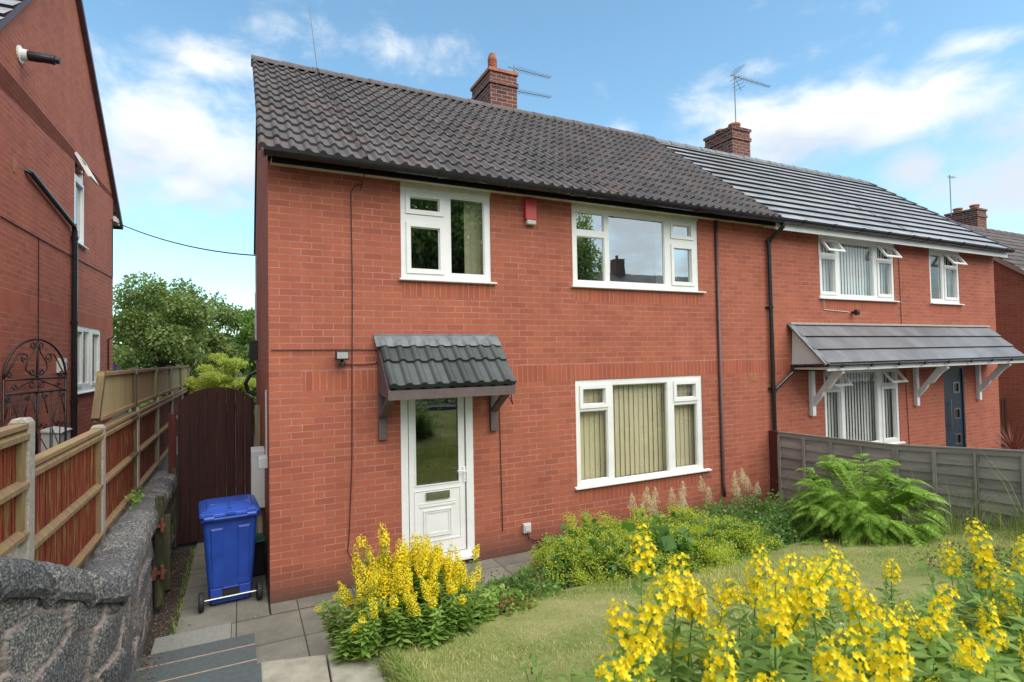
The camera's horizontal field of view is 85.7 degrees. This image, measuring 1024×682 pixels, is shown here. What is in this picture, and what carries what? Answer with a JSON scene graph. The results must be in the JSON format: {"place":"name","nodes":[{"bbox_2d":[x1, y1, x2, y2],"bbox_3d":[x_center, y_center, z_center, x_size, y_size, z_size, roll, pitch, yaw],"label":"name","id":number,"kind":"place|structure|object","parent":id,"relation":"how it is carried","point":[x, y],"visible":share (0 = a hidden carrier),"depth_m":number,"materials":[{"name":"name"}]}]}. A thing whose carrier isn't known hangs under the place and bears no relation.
{"place":"outdoors","nodes":[
{"label":"outdoors","id":0,"kind":"place"},
{"bbox_2d":[176,487,544,663],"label":"path","id":1,"kind":"structure","parent":0,"point":[277,632],"depth_m":5.62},
{"bbox_2d":[163,548,195,650],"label":"joint weeds","id":2,"kind":"object","parent":1,"relation":"on","point":[185,587],"visible":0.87,"depth_m":6.08,"materials":[{"name":"green plant"}]},
{"bbox_2d":[168,387,259,547],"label":"arched gate","id":3,"kind":"structure","parent":1,"relation":"on","point":[211,414],"depth_m":7.96,"materials":[{"name":"brown wood"}]},
{"bbox_2d":[198,494,262,612],"bbox_3d":[-3.148,2.295,6.140,0.601,1.037,0.824,0,-2,-30],"label":"wheelie bin","id":4,"kind":"object","parent":1,"relation":"on","point":[228,523],"visible":1,"depth_m":5.89,"materials":[{"name":"plastic"}]},
{"bbox_2d":[253,533,265,576],"bbox_3d":[-3.153,2.609,6.699,0.281,0.441,0.361,0,-2,-31],"label":"food caddy","id":5,"kind":"object","parent":1,"relation":"on","point":[259,558],"visible":0.45,"depth_m":6.64,"materials":[{"name":"plastic"}]},
{"bbox_2d":[242,587,346,651],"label":"paving joints","id":6,"kind":"object","parent":1,"relation":"on","point":[281,611],"visible":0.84,"depth_m":5.59,"materials":[{"name":"green plant"}]},
{"bbox_2d":[5,370,1022,656],"bbox_3d":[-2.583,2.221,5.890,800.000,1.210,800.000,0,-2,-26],"label":"ground","id":7,"kind":"structure","parent":0,"point":[189,546],"depth_m":6.61,"materials":[{"name":"grey concrete"}]},
{"bbox_2d":[0,0,123,452],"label":"gabled house","id":8,"kind":"structure","parent":7,"relation":"on","point":[60,210],"depth_m":8.34,"materials":[{"name":"brick"}]},
{"bbox_2d":[2,338,66,454],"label":"iron gate","id":9,"kind":"structure","parent":8,"relation":"attached to","point":[36,345],"depth_m":7.03,"materials":[{"name":"metal"}]},
{"bbox_2d":[74,152,98,249],"bbox_3d":[-7.440,-2.429,9.607,0.308,1.570,0.720,0,-2,-25],"label":"window","id":10,"kind":"structure","parent":8,"relation":"in","point":[78,179],"depth_m":9.74,"materials":[{"name":"white plastic"}]},
{"bbox_2d":[77,326,99,394],"bbox_3d":[-7.735,0.346,10.063,0.137,1.180,1.860,0,-2,-25],"label":"window","id":11,"kind":"structure","parent":8,"relation":"in","point":[88,386],"depth_m":10.12,"materials":[{"name":"white plastic"}]},
{"bbox_2d":[107,364,141,370],"bbox_3d":[-7.858,0.779,11.082,0.930,0.637,0.986,0,-2,-26],"label":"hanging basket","id":12,"kind":"object","parent":8,"relation":"attached to","point":[115,366],"visible":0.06,"depth_m":11.01,"materials":[{"name":"purple plant"}]},
{"bbox_2d":[0,469,177,681],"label":"stone wall","id":13,"kind":"structure","parent":7,"relation":"on","point":[63,623],"depth_m":3.24,"materials":[{"name":"stone"}]},
{"bbox_2d":[125,485,145,508],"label":"wall weed","id":14,"kind":"object","parent":13,"relation":"on","point":[134,499],"depth_m":5.96,"materials":[{"name":"green plant"}]},
{"bbox_2d":[152,496,170,607],"bbox_3d":[-3.772,2.220,5.964,0.110,1.160,0.780,0,-2,-26],"label":"old gate post","id":15,"kind":"object","parent":13,"relation":"attached to","point":[161,574],"visible":0.94,"depth_m":5.75,"materials":[{"name":"brown wood"}]},
{"bbox_2d":[0,365,189,568],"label":"panel fence","id":16,"kind":"object","parent":7,"relation":"on","point":[66,503],"visible":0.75,"depth_m":4.65,"materials":[{"name":"wood"}]},
{"bbox_2d":[113,298,206,411],"bbox_3d":[-14.025,1.171,21.316,4.342,6.335,3.301,-1,-2,7],"label":"tree","id":17,"kind":"object","parent":7,"relation":"on","point":[136,357],"visible":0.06,"depth_m":20.72,"materials":[{"name":"green plant"}]},
{"bbox_2d":[132,551,196,681],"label":"leaf litter","id":18,"kind":"object","parent":7,"relation":"on","point":[149,656],"visible":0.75,"depth_m":5.51,"materials":[{"name":"brown plant"}]},
{"bbox_2d":[113,271,220,396],"bbox_3d":[-11.109,0.928,17.361,3.182,6.090,2.950,-2,-2,22],"label":"tree","id":19,"kind":"object","parent":7,"relation":"on","point":[164,335],"visible":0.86,"depth_m":16.86,"materials":[{"name":"green plant"}]},
{"bbox_2d":[138,386,197,429],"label":"shrub","id":20,"kind":"object","parent":7,"relation":"on","point":[147,402],"depth_m":13.99,"materials":[{"name":"green plant"}]},
{"bbox_2d":[129,623,261,681],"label":"steps","id":21,"kind":"structure","parent":7,"relation":"on","point":[217,653],"depth_m":4.30,"materials":[{"name":"grey concrete"}]},
{"bbox_2d":[184,291,248,378],"bbox_3d":[-10.574,1.152,19.853,2.650,5.965,2.387,0,-2,-26],"label":"tree","id":22,"kind":"object","parent":7,"relation":"on","point":[225,317],"visible":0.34,"depth_m":19.61,"materials":[{"name":"green plant"}]},
{"bbox_2d":[183,352,255,469],"bbox_3d":[-7.052,1.872,13.176,1.604,3.221,1.508,-2,-2,42],"label":"maple tree","id":23,"kind":"object","parent":7,"relation":"on","point":[211,376],"visible":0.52,"depth_m":13.05,"materials":[{"name":"green plant"}]},
{"bbox_2d":[191,332,251,412],"bbox_3d":[-11.552,1.846,23.928,4.108,5.248,2.955,0,-2,-26],"label":"tree","id":24,"kind":"object","parent":7,"relation":"on","point":[242,370],"visible":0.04,"depth_m":23.30,"materials":[{"name":"green plant"}]},
{"bbox_2d":[235,307,255,394],"bbox_3d":[-8.276,1.414,18.148,1.624,5.067,2.471,0,-2,-26],"label":"tree","id":25,"kind":"object","parent":7,"relation":"on","point":[247,317],"visible":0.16,"depth_m":17.60,"materials":[{"name":"green plant"}]},
{"bbox_2d":[249,395,255,433],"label":"shrub","id":26,"kind":"object","parent":7,"relation":"on","point":[253,397],"visible":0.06,"depth_m":14.55,"materials":[{"name":"green plant"}]},
{"bbox_2d":[261,653,386,681],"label":"slab edging","id":27,"kind":"object","parent":7,"relation":"on","point":[320,668],"visible":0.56,"depth_m":4.24,"materials":[{"name":"concrete"}]},
{"bbox_2d":[477,581,538,616],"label":"weed clump","id":28,"kind":"object","parent":7,"relation":"on","point":[509,600],"visible":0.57,"depth_m":5.11,"materials":[{"name":"green plant"}]},
{"bbox_2d":[243,7,786,603],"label":"semi detached house","id":29,"kind":"structure","parent":7,"relation":"on","point":[519,319],"depth_m":7.33,"materials":[{"name":"brick"}]},
{"bbox_2d":[111,220,254,255],"bbox_3d":[-6.684,-2.100,10.949,4.278,1.202,0.024,-2,-2,22],"label":"overhead wire","id":30,"kind":"object","parent":29,"relation":"attached to","point":[185,245],"visible":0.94,"depth_m":10.79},
{"bbox_2d":[407,397,465,551],"bbox_3d":[-0.902,1.624,6.743,0.715,1.930,0.119,0,-2,-26],"label":"front door","id":31,"kind":"structure","parent":29,"relation":"in","point":[437,509],"depth_m":6.74,"materials":[{"name":"white plastic"}]},
{"bbox_2d":[399,186,496,284],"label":"window","id":32,"kind":"structure","parent":29,"relation":"in","point":[435,246],"depth_m":7.11,"materials":[{"name":"white plastic"}]},
{"bbox_2d":[508,65,550,98],"bbox_3d":[0.376,-5.202,11.285,1.071,0.682,0.220,0,-2,-32],"label":"tv aerial","id":33,"kind":"object","parent":29,"relation":"attached to","point":[525,92],"visible":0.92,"depth_m":11.30,"materials":[{"name":"metal"}]},
{"bbox_2d":[571,207,706,293],"bbox_3d":[1.917,-1.317,8.242,2.480,1.140,0.137,0,-2,-26],"label":"window","id":34,"kind":"structure","parent":29,"relation":"in","point":[611,250],"depth_m":8.21,"materials":[{"name":"white plastic"}]},
{"bbox_2d":[575,375,711,489],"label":"window","id":35,"kind":"structure","parent":29,"relation":"in","point":[618,438],"depth_m":8.26,"materials":[{"name":"white plastic"}]},
{"bbox_2d":[473,560,563,600],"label":"weed clump","id":36,"kind":"object","parent":7,"relation":"on","point":[528,584],"visible":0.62,"depth_m":5.69,"materials":[{"name":"green plant"}]},
{"bbox_2d":[521,565,569,589],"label":"weed clump","id":37,"kind":"object","parent":7,"relation":"on","point":[558,575],"visible":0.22,"depth_m":6.02,"materials":[{"name":"green plant"}]},
{"bbox_2d":[514,531,611,586],"bbox_3d":[0.603,2.460,6.280,1.151,0.604,1.156,0,-2,-41],"label":"flowering clump","id":38,"kind":"object","parent":7,"relation":"on","point":[559,553],"visible":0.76,"depth_m":6.12,"materials":[{"name":"green plant"}]},
{"bbox_2d":[544,508,622,561],"bbox_3d":[0.946,2.442,6.812,1.243,0.743,1.136,0,-2,-26],"label":"flowering clump","id":39,"kind":"object","parent":7,"relation":"on","point":[591,526],"visible":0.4,"depth_m":6.76,"materials":[{"name":"green plant"}]},
{"bbox_2d":[572,526,678,586],"bbox_3d":[1.220,2.382,6.170,1.350,0.580,1.260,0,-2,-26],"label":"flowering clump","id":40,"kind":"object","parent":7,"relation":"on","point":[618,563],"visible":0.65,"depth_m":5.97,"materials":[{"name":"green plant"}]},
{"bbox_2d":[628,486,658,528],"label":"plume plant","id":41,"kind":"object","parent":7,"relation":"on","point":[649,499],"visible":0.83,"depth_m":7.36,"materials":[{"name":"beige plant"}]},
{"bbox_2d":[616,521,676,571],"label":"broad leaved plant","id":42,"kind":"object","parent":7,"relation":"on","point":[666,543],"visible":0.29,"depth_m":6.23,"materials":[{"name":"green plant"}]},
{"bbox_2d":[610,504,693,567],"bbox_3d":[1.653,2.381,6.714,1.309,0.737,1.230,-1,-2,4],"label":"flowering clump","id":43,"kind":"object","parent":7,"relation":"on","point":[653,521],"visible":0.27,"depth_m":6.71,"materials":[{"name":"green plant"}]},
{"bbox_2d":[668,482,687,513],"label":"plume plant","id":44,"kind":"object","parent":7,"relation":"on","point":[680,493],"visible":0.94,"depth_m":7.69,"materials":[{"name":"beige plant"}]},
{"bbox_2d":[648,500,718,544],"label":"flowering clump","id":45,"kind":"object","parent":7,"relation":"on","point":[685,516],"visible":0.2,"depth_m":7.07,"materials":[{"name":"green plant"}]},
{"bbox_2d":[652,520,745,573],"bbox_3d":[2.035,2.373,6.320,1.132,0.521,1.192,-1,-2,11],"label":"flowering clump","id":46,"kind":"object","parent":7,"relation":"on","point":[702,547],"visible":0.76,"depth_m":6.11,"materials":[{"name":"green plant"}]},
{"bbox_2d":[698,476,712,509],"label":"plume plant","id":47,"kind":"object","parent":7,"relation":"on","point":[705,491],"visible":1,"depth_m":7.95,"materials":[{"name":"beige plant"}]},
{"bbox_2d":[690,497,761,527],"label":"leafy shrub","id":48,"kind":"object","parent":7,"relation":"on","point":[716,510],"visible":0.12,"depth_m":7.52,"materials":[{"name":"green plant"}]},
{"bbox_2d":[697,511,784,557],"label":"flowering clump","id":49,"kind":"object","parent":7,"relation":"on","point":[731,529],"visible":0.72,"depth_m":6.52,"materials":[{"name":"green plant"}]},
{"bbox_2d":[729,468,761,511],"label":"plume plant","id":50,"kind":"object","parent":7,"relation":"on","point":[736,482],"visible":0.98,"depth_m":8.24,"materials":[{"name":"beige plant"}]},
{"bbox_2d":[723,489,795,524],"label":"leafy shrub","id":51,"kind":"object","parent":7,"relation":"on","point":[760,504],"visible":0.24,"depth_m":7.92,"materials":[{"name":"green plant"}]},
{"bbox_2d":[735,519,794,552],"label":"leafy shrub","id":52,"kind":"object","parent":7,"relation":"on","point":[772,529],"visible":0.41,"depth_m":6.67,"materials":[{"name":"green plant"}]},
{"bbox_2d":[749,495,839,544],"bbox_3d":[3.453,2.306,7.038,1.216,0.540,1.275,0,-2,-26],"label":"leafy shrub","id":53,"kind":"object","parent":7,"relation":"on","point":[775,520],"visible":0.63,"depth_m":6.92,"materials":[{"name":"green plant"}]},
{"bbox_2d":[787,486,837,524],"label":"leafy shrub","id":54,"kind":"object","parent":7,"relation":"on","point":[791,503],"visible":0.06,"depth_m":8.08,"materials":[{"name":"green plant"}]},
{"bbox_2d":[637,122,1023,448],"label":"semi detached house","id":55,"kind":"structure","parent":7,"relation":"on","point":[884,316],"depth_m":11.02,"materials":[{"name":"brick"}]},
{"bbox_2d":[731,64,770,121],"bbox_3d":[6.172,-6.103,14.231,1.601,1.837,0.320,0,-2,-31],"label":"tv aerial","id":56,"kind":"object","parent":55,"relation":"attached to","point":[744,79],"visible":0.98,"depth_m":13.99,"materials":[{"name":"metal"}]},
{"bbox_2d":[818,238,902,302],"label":"window","id":57,"kind":"structure","parent":55,"relation":"in","point":[829,263],"depth_m":10.68,"materials":[{"name":"white plastic"}]},
{"bbox_2d":[823,368,907,443],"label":"window","id":58,"kind":"structure","parent":55,"relation":"in","point":[879,393],"depth_m":10.69,"materials":[{"name":"white plastic"}]},
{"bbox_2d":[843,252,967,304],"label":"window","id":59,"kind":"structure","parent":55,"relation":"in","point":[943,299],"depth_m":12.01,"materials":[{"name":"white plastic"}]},
{"bbox_2d":[943,366,966,446],"bbox_3d":[9.499,1.593,11.863,0.800,2.100,0.134,0,-2,-26],"label":"front door","id":60,"kind":"structure","parent":55,"relation":"in","point":[953,400],"depth_m":11.89,"materials":[{"name":"metal"}]},
{"bbox_2d":[729,604,968,681],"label":"loosestrife plant","id":61,"kind":"object","parent":7,"relation":"on","point":[842,671],"visible":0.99,"depth_m":1.32,"materials":[{"name":"yellow plant"}]},
{"bbox_2d":[777,454,952,547],"bbox_3d":[4.396,1.920,6.833,2.094,1.012,2.205,0,-2,-26],"label":"fern","id":62,"kind":"object","parent":7,"relation":"on","point":[849,510],"visible":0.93,"depth_m":6.60,"materials":[{"name":"green plant"}]},
{"bbox_2d":[769,430,1023,527],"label":"overlap fence","id":63,"kind":"object","parent":7,"relation":"on","point":[790,453],"visible":0.62,"depth_m":7.15,"materials":[{"name":"grey wood"}]},
{"bbox_2d":[944,204,1023,446],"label":"house","id":64,"kind":"structure","parent":7,"relation":"on","point":[1009,289],"depth_m":14.76,"materials":[{"name":"brick"}]},
{"bbox_2d":[947,175,955,215],"bbox_3d":[15.402,-5.084,19.339,0.500,1.450,0.236,0,-2,-26],"label":"tv aerial","id":65,"kind":"object","parent":64,"relation":"attached to","point":[950,193],"visible":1,"depth_m":19.28,"materials":[{"name":"metal"}]},
{"bbox_2d":[999,397,1007,444],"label":"picket gate","id":66,"kind":"structure","parent":7,"relation":"on","point":[1003,412],"depth_m":14.70,"materials":[{"name":"brown paint"}]},
{"bbox_2d":[984,418,1023,449],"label":"spiky plant","id":67,"kind":"object","parent":7,"relation":"on","point":[1013,443],"visible":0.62,"depth_m":11.07,"materials":[{"name":"red plant"}]},
{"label":"flower bed","id":68,"kind":"structure","parent":7,"relation":"on","visible":0},
{"bbox_2d":[368,640,436,681],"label":"long grass","id":69,"kind":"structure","parent":68,"relation":"on","point":[408,673],"depth_m":4.00,"materials":[{"name":"green plant"}]},
{"bbox_2d":[312,522,498,662],"bbox_3d":[-0.834,2.082,4.763,1.633,1.103,1.119,0,-2,-26],"label":"loosestrife plant","id":70,"kind":"object","parent":68,"relation":"on","point":[409,593],"visible":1,"depth_m":4.56,"materials":[{"name":"yellow plant"}]},
{"bbox_2d":[82,0,1023,361],"label":"sky","id":71,"kind":"structure","parent":0,"point":[901,97],"materials":[{"name":"blue"}]},
{"bbox_2d":[376,519,1023,681],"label":"lawn","id":72,"kind":"structure","parent":0,"point":[554,609],"depth_m":4.59,"materials":[{"name":"green plant"}]},
{"bbox_2d":[486,653,536,681],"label":"dry stems","id":73,"kind":"object","parent":72,"relation":"on","point":[531,669],"visible":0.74,"depth_m":2.40,"materials":[{"name":"beige plant"}]},
{"bbox_2d":[516,559,745,681],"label":"loosestrife plant","id":74,"kind":"object","parent":72,"relation":"on","point":[642,654],"visible":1,"depth_m":1.61,"materials":[{"name":"yellow plant"}]},
{"bbox_2d":[593,523,839,681],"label":"loosestrife plant","id":75,"kind":"object","parent":72,"relation":"on","point":[785,623],"visible":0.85,"depth_m":1.88,"materials":[{"name":"yellow plant"}]},
{"bbox_2d":[801,621,861,679],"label":"plume plant","id":76,"kind":"object","parent":72,"relation":"on","point":[841,623],"visible":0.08,"depth_m":2.09,"materials":[{"name":"beige plant"}]},
{"bbox_2d":[703,539,1023,681],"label":"loosestrife plant","id":77,"kind":"object","parent":72,"relation":"on","point":[970,661],"visible":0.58,"depth_m":1.85,"materials":[{"name":"yellow plant"}]},
{"bbox_2d":[728,554,1023,681],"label":"loosestrife plant","id":78,"kind":"object","parent":72,"relation":"on","point":[984,619],"visible":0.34,"depth_m":2.04,"materials":[{"name":"yellow plant"}]},
{"bbox_2d":[871,517,1023,674],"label":"loosestrife plant","id":79,"kind":"object","parent":72,"relation":"on","point":[983,582],"visible":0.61,"depth_m":2.37,"materials":[{"name":"yellow plant"}]},
{"bbox_2d":[913,535,1023,582],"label":"creeping shrub","id":80,"kind":"object","parent":72,"relation":"on","point":[969,564],"visible":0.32,"depth_m":4.81,"materials":[{"name":"green plant"}]},
{"bbox_2d":[924,495,1023,541],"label":"wild grass","id":81,"kind":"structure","parent":72,"relation":"on","point":[1000,520],"depth_m":6.30,"materials":[{"name":"green plant"}]},
{"bbox_2d":[953,559,1022,631],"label":"loosestrife plant","id":82,"kind":"object","parent":72,"relation":"on","point":[1016,576],"visible":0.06,"depth_m":2.71,"materials":[{"name":"green plant"}]},
{"bbox_2d":[770,447,1023,533],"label":"wild grass","id":83,"kind":"structure","parent":0,"point":[949,499],"depth_m":6.49,"materials":[{"name":"plant"}]}
]}

